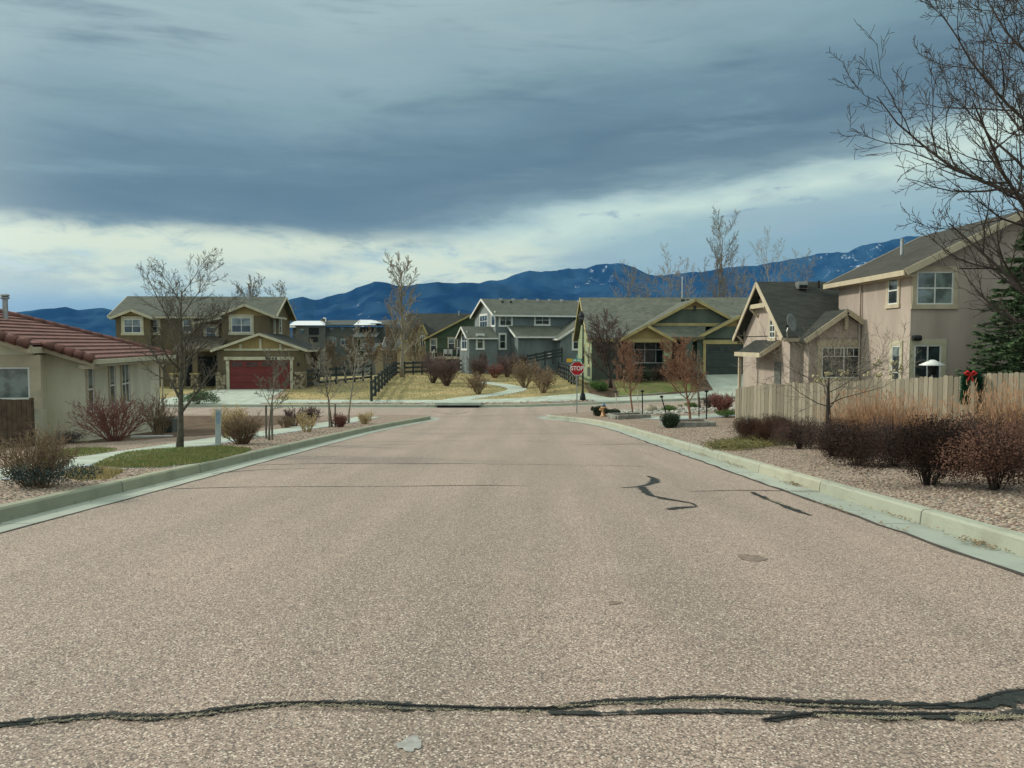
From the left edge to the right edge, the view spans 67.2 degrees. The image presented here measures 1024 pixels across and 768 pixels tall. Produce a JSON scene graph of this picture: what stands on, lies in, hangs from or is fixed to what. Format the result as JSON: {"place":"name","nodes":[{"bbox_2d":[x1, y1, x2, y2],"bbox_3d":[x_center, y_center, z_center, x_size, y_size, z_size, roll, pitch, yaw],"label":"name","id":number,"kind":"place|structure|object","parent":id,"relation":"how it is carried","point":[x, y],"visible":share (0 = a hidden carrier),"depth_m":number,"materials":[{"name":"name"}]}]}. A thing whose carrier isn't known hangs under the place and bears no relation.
{"place":"outdoors","nodes":[
{"label":"outdoors","id":0,"kind":"place"},
{"bbox_2d":[127,247,245,447],"bbox_3d":[-8.417,-0.882,19.959,2.768,5.371,2.407,-2,4,-37],"label":"bare tree","id":1,"kind":"object","parent":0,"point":[179,393],"visible":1,"depth_m":19.77,"materials":[{"name":"brown plant"}]},
{"bbox_2d":[63,371,588,480],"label":"dry grass ground","id":2,"kind":"structure","parent":0,"point":[188,389],"depth_m":60.28,"materials":[{"name":"plant"}]},
{"bbox_2d":[107,292,324,397],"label":"brown house","id":3,"kind":"structure","parent":2,"relation":"on","point":[256,325],"depth_m":64.59,"materials":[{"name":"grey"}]},
{"bbox_2d":[121,316,143,334],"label":"window","id":4,"kind":"structure","parent":3,"relation":"in","point":[130,325],"depth_m":64.42,"materials":[{"name":"glass"}]},
{"bbox_2d":[186,357,217,385],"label":"window","id":5,"kind":"structure","parent":3,"relation":"in","point":[207,361],"depth_m":65.52,"materials":[{"name":"glass"}]},
{"bbox_2d":[228,314,253,334],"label":"window","id":6,"kind":"structure","parent":3,"relation":"in","point":[240,324],"depth_m":64.95,"materials":[{"name":"glass"}]},
{"bbox_2d":[230,360,289,388],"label":"garage door","id":7,"kind":"structure","parent":3,"relation":"in","point":[242,376],"depth_m":61.99,"materials":[{"name":"red metal"}]},
{"bbox_2d":[320,336,342,378],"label":"bare tree","id":8,"kind":"object","parent":2,"relation":"on","point":[331,354],"visible":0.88,"depth_m":76.30,"materials":[{"name":"brown plant"}]},
{"bbox_2d":[307,364,371,387],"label":"rail fence","id":9,"kind":"object","parent":2,"relation":"on","point":[317,376],"visible":0.6,"depth_m":67.58,"materials":[{"name":"brown wood"}]},
{"bbox_2d":[350,343,382,375],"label":"distant house","id":10,"kind":"structure","parent":2,"relation":"on","point":[378,367],"depth_m":125.96,"materials":[{"name":"beige stone"}]},
{"bbox_2d":[361,324,380,374],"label":"bare tree","id":11,"kind":"object","parent":2,"relation":"on","point":[370,342],"visible":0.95,"depth_m":91.87,"materials":[{"name":"brown plant"}]},
{"bbox_2d":[370,361,396,400],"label":"rail fence","id":12,"kind":"object","parent":2,"relation":"on","point":[392,368],"visible":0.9,"depth_m":62.34,"materials":[{"name":"brown wood"}]},
{"bbox_2d":[378,318,400,374],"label":"bare tree","id":13,"kind":"object","parent":2,"relation":"on","point":[389,353],"visible":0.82,"depth_m":83.64,"materials":[{"name":"brown plant"}]},
{"bbox_2d":[382,250,420,376],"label":"bare tree","id":14,"kind":"object","parent":2,"relation":"on","point":[400,311],"visible":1,"depth_m":75.22,"materials":[{"name":"brown plant"}]},
{"bbox_2d":[404,309,426,370],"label":"bare tree","id":15,"kind":"object","parent":2,"relation":"on","point":[414,335],"visible":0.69,"depth_m":87.74,"materials":[{"name":"brown plant"}]},
{"bbox_2d":[273,370,587,403],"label":"meadow grass","id":16,"kind":"structure","parent":2,"relation":"on","point":[425,374],"depth_m":61.84,"materials":[{"name":"plant"}]},
{"bbox_2d":[419,350,447,382],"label":"bare shrub","id":17,"kind":"object","parent":2,"relation":"on","point":[432,379],"visible":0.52,"depth_m":68.45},
{"bbox_2d":[400,311,471,372],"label":"dark roofed house","id":18,"kind":"structure","parent":2,"relation":"on","point":[432,323],"depth_m":107.27,"materials":[{"name":"brown"}]},
{"bbox_2d":[428,353,463,385],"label":"bare shrub","id":19,"kind":"object","parent":2,"relation":"on","point":[447,373],"visible":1,"depth_m":64.85,"materials":[{"name":"plant"}]},
{"bbox_2d":[422,314,474,368],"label":"green house","id":20,"kind":"structure","parent":2,"relation":"on","point":[439,341],"depth_m":96.81,"materials":[{"name":"wood"}]},
{"bbox_2d":[459,371,488,393],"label":"bare shrub","id":21,"kind":"object","parent":2,"relation":"on","point":[475,384],"visible":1,"depth_m":57.25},
{"bbox_2d":[465,353,489,377],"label":"bare shrub","id":22,"kind":"object","parent":2,"relation":"on","point":[477,367],"visible":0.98,"depth_m":71.16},
{"bbox_2d":[455,298,577,386],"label":"slate blue house","id":23,"kind":"structure","parent":2,"relation":"on","point":[501,327],"depth_m":82.06,"materials":[{"name":"wood"}]},
{"bbox_2d":[506,356,541,387],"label":"bare shrub","id":24,"kind":"object","parent":2,"relation":"on","point":[520,377],"visible":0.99,"depth_m":62.10,"materials":[{"name":"plant"}]},
{"bbox_2d":[525,364,561,392],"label":"bare shrub","id":25,"kind":"object","parent":2,"relation":"on","point":[544,380],"visible":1,"depth_m":55.48,"materials":[{"name":"plant"}]},
{"bbox_2d":[526,347,562,367],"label":"rail fence","id":26,"kind":"object","parent":2,"relation":"on","point":[545,355],"visible":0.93,"depth_m":77.92,"materials":[{"name":"brown wood"}]},
{"bbox_2d":[573,277,747,392],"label":"sage ranch house","id":27,"kind":"structure","parent":2,"relation":"on","point":[708,326],"depth_m":57.78,"materials":[{"name":"wood"}]},
{"bbox_2d":[632,342,662,363],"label":"window","id":28,"kind":"structure","parent":27,"relation":"in","point":[651,352],"depth_m":57.82,"materials":[{"name":"glass"}]},
{"bbox_2d":[706,345,742,374],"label":"garage door","id":29,"kind":"structure","parent":27,"relation":"in","point":[720,359],"depth_m":56.55,"materials":[{"name":"black metal"}]},
{"bbox_2d":[649,242,686,297],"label":"bare tree","id":30,"kind":"object","parent":2,"relation":"on","point":[667,265],"visible":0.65,"depth_m":97.48,"materials":[{"name":"brown plant"}]},
{"bbox_2d":[697,205,748,297],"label":"bare tree","id":31,"kind":"object","parent":2,"relation":"on","point":[720,268],"visible":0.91,"depth_m":91.10,"materials":[{"name":"brown plant"}]},
{"bbox_2d":[738,226,786,295],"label":"bare tree","id":32,"kind":"object","parent":2,"relation":"on","point":[767,270],"visible":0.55,"depth_m":106.39,"materials":[{"name":"brown plant"}]},
{"bbox_2d":[10,374,712,447],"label":"mulch ground","id":33,"kind":"structure","parent":0,"point":[197,426],"depth_m":38.72,"materials":[{"name":"gravel"}]},
{"bbox_2d":[0,398,34,446],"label":"board fence","id":34,"kind":"object","parent":33,"relation":"on","point":[15,415],"visible":0.59,"depth_m":22.69,"materials":[{"name":"wood"}]},
{"bbox_2d":[0,294,175,455],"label":"stucco house","id":35,"kind":"structure","parent":33,"relation":"on","point":[50,367],"depth_m":25.40,"materials":[{"name":"paint"}]},
{"bbox_2d":[0,355,43,408],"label":"window","id":36,"kind":"structure","parent":35,"relation":"in","point":[20,375],"depth_m":24.06,"materials":[{"name":"white paint"}]},
{"bbox_2d":[85,369,95,413],"bbox_3d":[-14.095,0.166,25.763,0.090,1.688,0.736,-1,3,-10],"label":"window","id":37,"kind":"structure","parent":35,"relation":"in","point":[90,373],"depth_m":25.78,"materials":[{"name":"glass"}]},
{"bbox_2d":[108,365,117,408],"bbox_3d":[-14.459,0.037,27.864,0.090,1.702,0.766,-1,3,-10],"label":"window","id":38,"kind":"structure","parent":35,"relation":"in","point":[112,391],"depth_m":27.90,"materials":[{"name":"glass"}]},
{"bbox_2d":[120,364,130,405],"bbox_3d":[-14.716,-0.027,29.315,0.090,1.723,1.066,-1,3,-10],"label":"window","id":39,"kind":"structure","parent":35,"relation":"in","point":[125,385],"depth_m":29.30,"materials":[{"name":"glass"}]},
{"bbox_2d":[65,385,156,441],"bbox_3d":[-12.745,0.943,24.341,2.224,1.880,2.516,3,4,41],"label":"red twig shrub","id":40,"kind":"object","parent":33,"relation":"on","point":[102,416],"visible":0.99,"depth_m":24.15,"materials":[{"name":"plant"}]},
{"bbox_2d":[133,382,177,434],"bbox_3d":[-12.564,0.930,27.527,1.676,1.965,1.458,0,3,0],"label":"bare shrub","id":41,"kind":"object","parent":33,"relation":"on","point":[159,411],"visible":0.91,"depth_m":27.42,"materials":[{"name":"plant"}]},
{"bbox_2d":[584,308,629,387],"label":"bare tree","id":42,"kind":"object","parent":33,"relation":"on","point":[605,356],"visible":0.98,"depth_m":54.86,"materials":[{"name":"brown plant"}]},
{"bbox_2d":[0,390,732,478],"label":"sidewalk","id":43,"kind":"structure","parent":0,"point":[88,460],"depth_m":52.46,"materials":[{"name":"concrete"}]},
{"bbox_2d":[209,404,251,436],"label":"bare shrub","id":44,"kind":"object","parent":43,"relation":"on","point":[239,412],"visible":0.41,"depth_m":25.13,"materials":[{"name":"plant"}]},
{"bbox_2d":[48,377,696,466],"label":"lawn ground","id":45,"kind":"structure","parent":0,"point":[655,386],"depth_m":54.27,"materials":[{"name":"plant"}]},
{"bbox_2d":[43,445,251,467],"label":"lawn grass","id":46,"kind":"structure","parent":45,"relation":"on","point":[161,463],"depth_m":17.07,"materials":[{"name":"plant"}]},
{"bbox_2d":[62,445,245,480],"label":"dry grass","id":47,"kind":"structure","parent":45,"relation":"on","point":[108,473],"depth_m":14.25,"materials":[{"name":"plant"}]},
{"bbox_2d":[16,281,751,337],"bbox_3d":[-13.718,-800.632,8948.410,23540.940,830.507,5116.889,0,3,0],"label":"foothills","id":48,"kind":"structure","parent":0,"point":[365,302],"depth_m":8442.26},
{"bbox_2d":[160,374,742,403],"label":"driveway","id":49,"kind":"structure","parent":0,"point":[724,384],"depth_m":54.96,"materials":[{"name":"concrete"}]},
{"bbox_2d":[173,389,220,403],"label":"juniper bush","id":50,"kind":"object","parent":49,"relation":"on","point":[197,396],"visible":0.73,"depth_m":52.12,"materials":[{"name":"green plant"}]},
{"bbox_2d":[431,382,525,403],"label":"path","id":51,"kind":"structure","parent":0,"point":[512,388],"depth_m":58.20,"materials":[{"name":"concrete"}]},
{"bbox_2d":[0,399,1023,767],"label":"road","id":52,"kind":"structure","parent":0,"point":[378,569],"depth_m":5.38,"materials":[{"name":"asphalt"}]},
{"bbox_2d":[0,417,439,531],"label":"gutter","id":53,"kind":"object","parent":52,"relation":"on","point":[33,518],"visible":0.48,"depth_m":12.58,"materials":[{"name":"concrete"}]},
{"bbox_2d":[396,735,421,751],"bbox_3d":[-0.456,1.591,3.411,0.117,0.011,0.162,0,3,0],"label":"pale spot","id":54,"kind":"object","parent":52,"relation":"on","point":[410,743],"visible":1,"depth_m":3.41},
{"bbox_2d":[160,400,700,407],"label":"gutter","id":55,"kind":"object","parent":52,"relation":"on","point":[403,407],"visible":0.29,"depth_m":51.40,"materials":[{"name":"concrete"}]},
{"bbox_2d":[175,411,781,490],"bbox_3d":[-0.298,1.704,30.353,12.003,1.891,36.016,0,3,0],"label":"road crack","id":56,"kind":"object","parent":52,"relation":"on","point":[451,463],"visible":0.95,"depth_m":13.11,"materials":[{"name":"asphalt"}]},
{"bbox_2d":[6,440,1013,741],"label":"leaf litter","id":57,"kind":"object","parent":52,"relation":"on","point":[982,542],"visible":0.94,"depth_m":9.18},
{"bbox_2d":[0,476,1023,726],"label":"sealed crack","id":58,"kind":"object","parent":52,"relation":"on","point":[1010,698],"visible":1,"depth_m":3.79,"materials":[{"name":"asphalt"}]},
{"bbox_2d":[30,698,1023,724],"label":"dry grass in crack","id":59,"kind":"structure","parent":58,"relation":"on","point":[1017,717],"depth_m":3.72,"materials":[{"name":"plant"}]},
{"bbox_2d":[0,689,1023,722],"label":"open crack","id":60,"kind":"object","parent":52,"relation":"on","point":[804,701],"visible":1,"depth_m":3.81,"materials":[{"name":"asphalt"}]},
{"bbox_2d":[538,416,1023,572],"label":"gutter","id":61,"kind":"object","parent":52,"relation":"on","point":[994,556],"visible":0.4,"depth_m":9.83,"materials":[{"name":"concrete"}]},
{"bbox_2d":[568,421,1023,575],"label":"gutter joint","id":62,"kind":"object","parent":61,"relation":"on","point":[1003,567],"visible":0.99,"depth_m":9.37,"materials":[{"name":"concrete"}]},
{"bbox_2d":[0,390,1023,532],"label":"ground","id":63,"kind":"structure","parent":0,"point":[382,419],"depth_m":14.41,"materials":[{"name":"gravel"}]},
{"bbox_2d":[0,420,86,486],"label":"bare shrub","id":64,"kind":"object","parent":63,"relation":"on","point":[40,453],"visible":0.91,"depth_m":11.52,"materials":[{"name":"plant"}]},
{"bbox_2d":[0,455,103,487],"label":"bush","id":65,"kind":"object","parent":63,"relation":"on","point":[45,481],"visible":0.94,"depth_m":11.32,"materials":[{"name":"green plant"}]},
{"bbox_2d":[0,415,430,522],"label":"kerb","id":66,"kind":"structure","parent":63,"relation":"on","point":[23,508],"depth_m":13.15,"materials":[{"name":"concrete"}]},
{"bbox_2d":[221,409,264,443],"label":"bare shrub","id":67,"kind":"object","parent":63,"relation":"on","point":[239,431],"visible":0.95,"depth_m":21.37,"materials":[{"name":"plant"}]},
{"bbox_2d":[254,345,294,439],"bbox_3d":[-7.185,0.312,23.492,1.139,3.100,1.152,2,3,28],"label":"young tree","id":68,"kind":"object","parent":63,"relation":"on","point":[269,383],"visible":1,"depth_m":23.48,"materials":[{"name":"brown plant"}]},
{"bbox_2d":[305,338,345,426],"bbox_3d":[-7.715,0.024,32.531,2.026,3.959,1.369,-2,4,-36],"label":"young tree","id":69,"kind":"object","parent":63,"relation":"on","point":[325,371],"visible":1,"depth_m":32.41,"materials":[{"name":"brown plant"}]},
{"bbox_2d":[337,320,370,422],"bbox_3d":[-7.259,-0.510,36.205,1.203,5.009,1.782,3,4,42],"label":"young tree","id":70,"kind":"object","parent":63,"relation":"on","point":[351,389],"visible":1,"depth_m":36.24,"materials":[{"name":"brown plant"}]},
{"bbox_2d":[160,396,734,406],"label":"kerb","id":71,"kind":"structure","parent":63,"relation":"on","point":[434,405],"depth_m":51.68,"materials":[{"name":"concrete"}]},
{"bbox_2d":[435,401,481,407],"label":"storm drain","id":72,"kind":"object","parent":71,"relation":"in","point":[457,404],"visible":0.86,"depth_m":51.30,"materials":[{"name":"concrete"}]},
{"bbox_2d":[304,399,593,403],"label":"kerbside stones","id":73,"kind":"object","parent":63,"relation":"on","point":[561,401],"visible":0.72,"depth_m":52.21,"materials":[{"name":"concrete"}]},
{"bbox_2d":[567,355,583,412],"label":"stop sign","id":74,"kind":"object","parent":63,"relation":"on","point":[577,367],"visible":1,"depth_m":42.60,"materials":[{"name":"metal"}]},
{"bbox_2d":[612,338,643,411],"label":"young tree","id":75,"kind":"object","parent":63,"relation":"on","point":[629,369],"visible":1,"depth_m":40.01,"materials":[{"name":"plant"}]},
{"bbox_2d":[607,412,650,419],"bbox_3d":[5.893,1.677,38.802,1.970,0.370,1.250,-1,3,-16],"label":"bed edging","id":76,"kind":"object","parent":63,"relation":"on","point":[631,415],"visible":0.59,"depth_m":38.33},
{"bbox_2d":[659,335,706,418],"bbox_3d":[7.946,-0.220,36.114,1.807,4.281,2.653,3,4,44],"label":"young tree","id":77,"kind":"object","parent":63,"relation":"on","point":[685,371],"visible":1,"depth_m":35.91,"materials":[{"name":"plant"}]},
{"bbox_2d":[659,419,715,426],"bbox_3d":[7.412,1.730,32.620,2.137,0.370,1.450,0,3,-4],"label":"bed edging","id":78,"kind":"object","parent":63,"relation":"on","point":[695,423],"visible":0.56,"depth_m":31.94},
{"bbox_2d":[707,391,734,410],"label":"bare shrub","id":79,"kind":"object","parent":63,"relation":"on","point":[719,403],"visible":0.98,"depth_m":40.45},
{"bbox_2d":[698,434,817,452],"bbox_3d":[7.066,1.552,21.387,3.492,0.596,7.337,2,4,39],"label":"ground juniper","id":80,"kind":"object","parent":63,"relation":"on","point":[735,443],"visible":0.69,"depth_m":19.75,"materials":[{"name":"green plant"}]},
{"bbox_2d":[733,413,792,441],"bbox_3d":[6.842,1.229,20.655,1.675,0.903,1.116,-1,3,-13],"label":"barberry bush","id":81,"kind":"object","parent":63,"relation":"on","point":[763,429],"visible":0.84,"depth_m":20.68,"materials":[{"name":"orange plant"}]},
{"bbox_2d":[547,414,1023,556],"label":"kerb","id":82,"kind":"structure","parent":63,"relation":"on","point":[1001,538],"depth_m":10.54,"materials":[{"name":"concrete"}]},
{"bbox_2d":[770,412,832,448],"bbox_3d":[7.230,1.201,19.095,1.619,0.914,1.057,2,3,27],"label":"barberry bush","id":83,"kind":"object","parent":63,"relation":"on","point":[796,433],"visible":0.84,"depth_m":19.12,"materials":[{"name":"red plant"}]},
{"bbox_2d":[801,416,858,456],"bbox_3d":[6.955,1.159,16.713,1.120,0.944,1.714,2,4,36],"label":"barberry bush","id":84,"kind":"object","parent":63,"relation":"on","point":[820,441],"visible":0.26,"depth_m":16.50,"materials":[{"name":"red plant"}]},
{"bbox_2d":[734,310,929,449],"bbox_3d":[7.536,-0.106,18.931,4.179,3.682,4.137,0,3,0],"label":"bare tree","id":85,"kind":"object","parent":63,"relation":"on","point":[828,403],"visible":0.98,"depth_m":18.60,"materials":[{"name":"brown plant"}]},
{"bbox_2d":[819,417,894,467],"bbox_3d":[6.596,1.115,14.760,1.244,0.970,1.904,1,3,11],"label":"barberry bush","id":86,"kind":"object","parent":63,"relation":"on","point":[844,434],"visible":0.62,"depth_m":14.61,"materials":[{"name":"red plant"}]},
{"bbox_2d":[732,210,1023,418],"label":"pink stucco house","id":87,"kind":"structure","parent":63,"relation":"on","point":[894,291],"depth_m":30.19,"materials":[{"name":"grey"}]},
{"bbox_2d":[816,346,860,381],"bbox_3d":[13.778,-0.903,31.972,2.234,1.632,0.090,0,3,0],"label":"window","id":88,"kind":"structure","parent":87,"relation":"in","point":[836,366],"depth_m":31.98,"materials":[{"name":"glass"}]},
{"bbox_2d":[884,279,900,308],"bbox_3d":[14.425,-3.555,29.152,0.090,1.358,1.086,0,3,0],"label":"window","id":89,"kind":"structure","parent":87,"relation":"in","point":[893,287],"depth_m":29.14,"materials":[{"name":"white paint"}]},
{"bbox_2d":[889,341,902,393],"bbox_3d":[14.425,-0.457,28.967,0.090,2.352,1.004,0,3,0],"label":"window","id":90,"kind":"structure","parent":87,"relation":"in","point":[894,349],"depth_m":28.92,"materials":[{"name":"glass"}]},
{"bbox_2d":[908,339,946,407],"bbox_3d":[15.088,-0.387,27.994,1.412,2.496,0.090,0,3,0],"label":"window","id":91,"kind":"structure","parent":87,"relation":"in","point":[930,349],"depth_m":27.96,"materials":[{"name":"white paint"}]},
{"bbox_2d":[910,266,958,308],"bbox_3d":[15.287,-3.483,27.829,1.704,1.532,0.090,0,3,0],"label":"window","id":92,"kind":"structure","parent":87,"relation":"in","point":[930,290],"depth_m":27.82,"materials":[{"name":"glass"}]},
{"bbox_2d":[828,413,928,468],"bbox_3d":[7.187,1.062,14.534,2.185,1.063,1.581,-2,3,-27],"label":"barberry bush","id":93,"kind":"object","parent":63,"relation":"on","point":[885,430],"visible":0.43,"depth_m":14.48,"materials":[{"name":"red plant"}]},
{"bbox_2d":[735,372,1023,429],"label":"picket fence","id":94,"kind":"object","parent":63,"relation":"on","point":[752,400],"visible":0.58,"depth_m":26.99,"materials":[{"name":"wood"}]},
{"bbox_2d":[958,368,985,412],"bbox_3d":[14.289,0.249,23.865,0.957,1.546,0.470,0,3,0],"label":"garland","id":95,"kind":"object","parent":94,"relation":"attached to","point":[971,374],"visible":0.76,"depth_m":23.78,"materials":[{"name":"green plant"}]},
{"bbox_2d":[829,0,1023,336],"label":"bare tree","id":96,"kind":"object","parent":63,"relation":"on","point":[1018,196],"visible":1,"depth_m":12.76,"materials":[{"name":"brown plant"}]},
{"bbox_2d":[837,405,1023,485],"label":"barberry bush","id":97,"kind":"object","parent":63,"relation":"on","point":[926,447],"visible":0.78,"depth_m":11.35,"materials":[{"name":"red plant"}]},
{"bbox_2d":[936,410,1002,465],"bbox_3d":[8.325,1.019,14.036,1.368,1.084,2.095,1,3,18],"label":"barberry bush","id":98,"kind":"object","parent":63,"relation":"on","point":[958,422],"visible":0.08,"depth_m":14.15,"materials":[{"name":"red plant"}]},
{"bbox_2d":[929,408,1023,490],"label":"barberry bush","id":99,"kind":"object","parent":63,"relation":"on","point":[982,447],"visible":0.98,"depth_m":10.60,"materials":[{"name":"orange plant"}]},
{"bbox_2d":[953,228,1023,412],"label":"spruce tree","id":100,"kind":"object","parent":63,"relation":"on","point":[1011,350],"visible":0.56,"depth_m":25.56,"materials":[{"name":"green plant"}]},
{"bbox_2d":[620,404,741,414],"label":"cobbles","id":101,"kind":"object","parent":0,"point":[684,409],"visible":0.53,"depth_m":41.53,"materials":[{"name":"stone"}]},
{"bbox_2d":[482,233,931,295],"bbox_3d":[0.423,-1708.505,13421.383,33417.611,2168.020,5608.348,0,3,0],"label":"mountain range","id":102,"kind":"structure","parent":0,"point":[600,278],"depth_m":13030.22,"materials":[{"name":"stone"}]},
{"bbox_2d":[807,393,881,426],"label":"plume grass","id":103,"kind":"object","parent":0,"point":[840,415],"depth_m":19.55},
{"bbox_2d":[829,387,913,434],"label":"plume grass","id":104,"kind":"object","parent":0,"point":[863,419],"depth_m":18.18,"materials":[{"name":"plant"}]},
{"bbox_2d":[850,388,945,452],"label":"plume grass","id":105,"kind":"object","parent":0,"point":[882,414],"depth_m":17.29,"materials":[{"name":"plant"}]},
{"bbox_2d":[884,396,967,447],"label":"plume grass","id":106,"kind":"object","parent":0,"point":[914,401],"depth_m":17.67,"materials":[{"name":"plant"}]},
{"bbox_2d":[950,388,1023,459],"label":"plume grass","id":107,"kind":"object","parent":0,"point":[973,413],"depth_m":14.70,"materials":[{"name":"plant"}]},
{"bbox_2d":[963,375,1023,461],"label":"plume grass","id":108,"kind":"object","parent":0,"point":[1017,417],"depth_m":14.08,"materials":[{"name":"plant"}]},
{"bbox_3d":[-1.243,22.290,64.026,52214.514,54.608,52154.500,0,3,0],"label":"terrain","id":109,"kind":"structure","parent":0,"visible":0},
{"bbox_2d":[290,317,401,376],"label":"townhouse block","id":110,"kind":"structure","parent":109,"relation":"on","point":[318,332],"depth_m":148.96,"materials":[{"name":"stone"}]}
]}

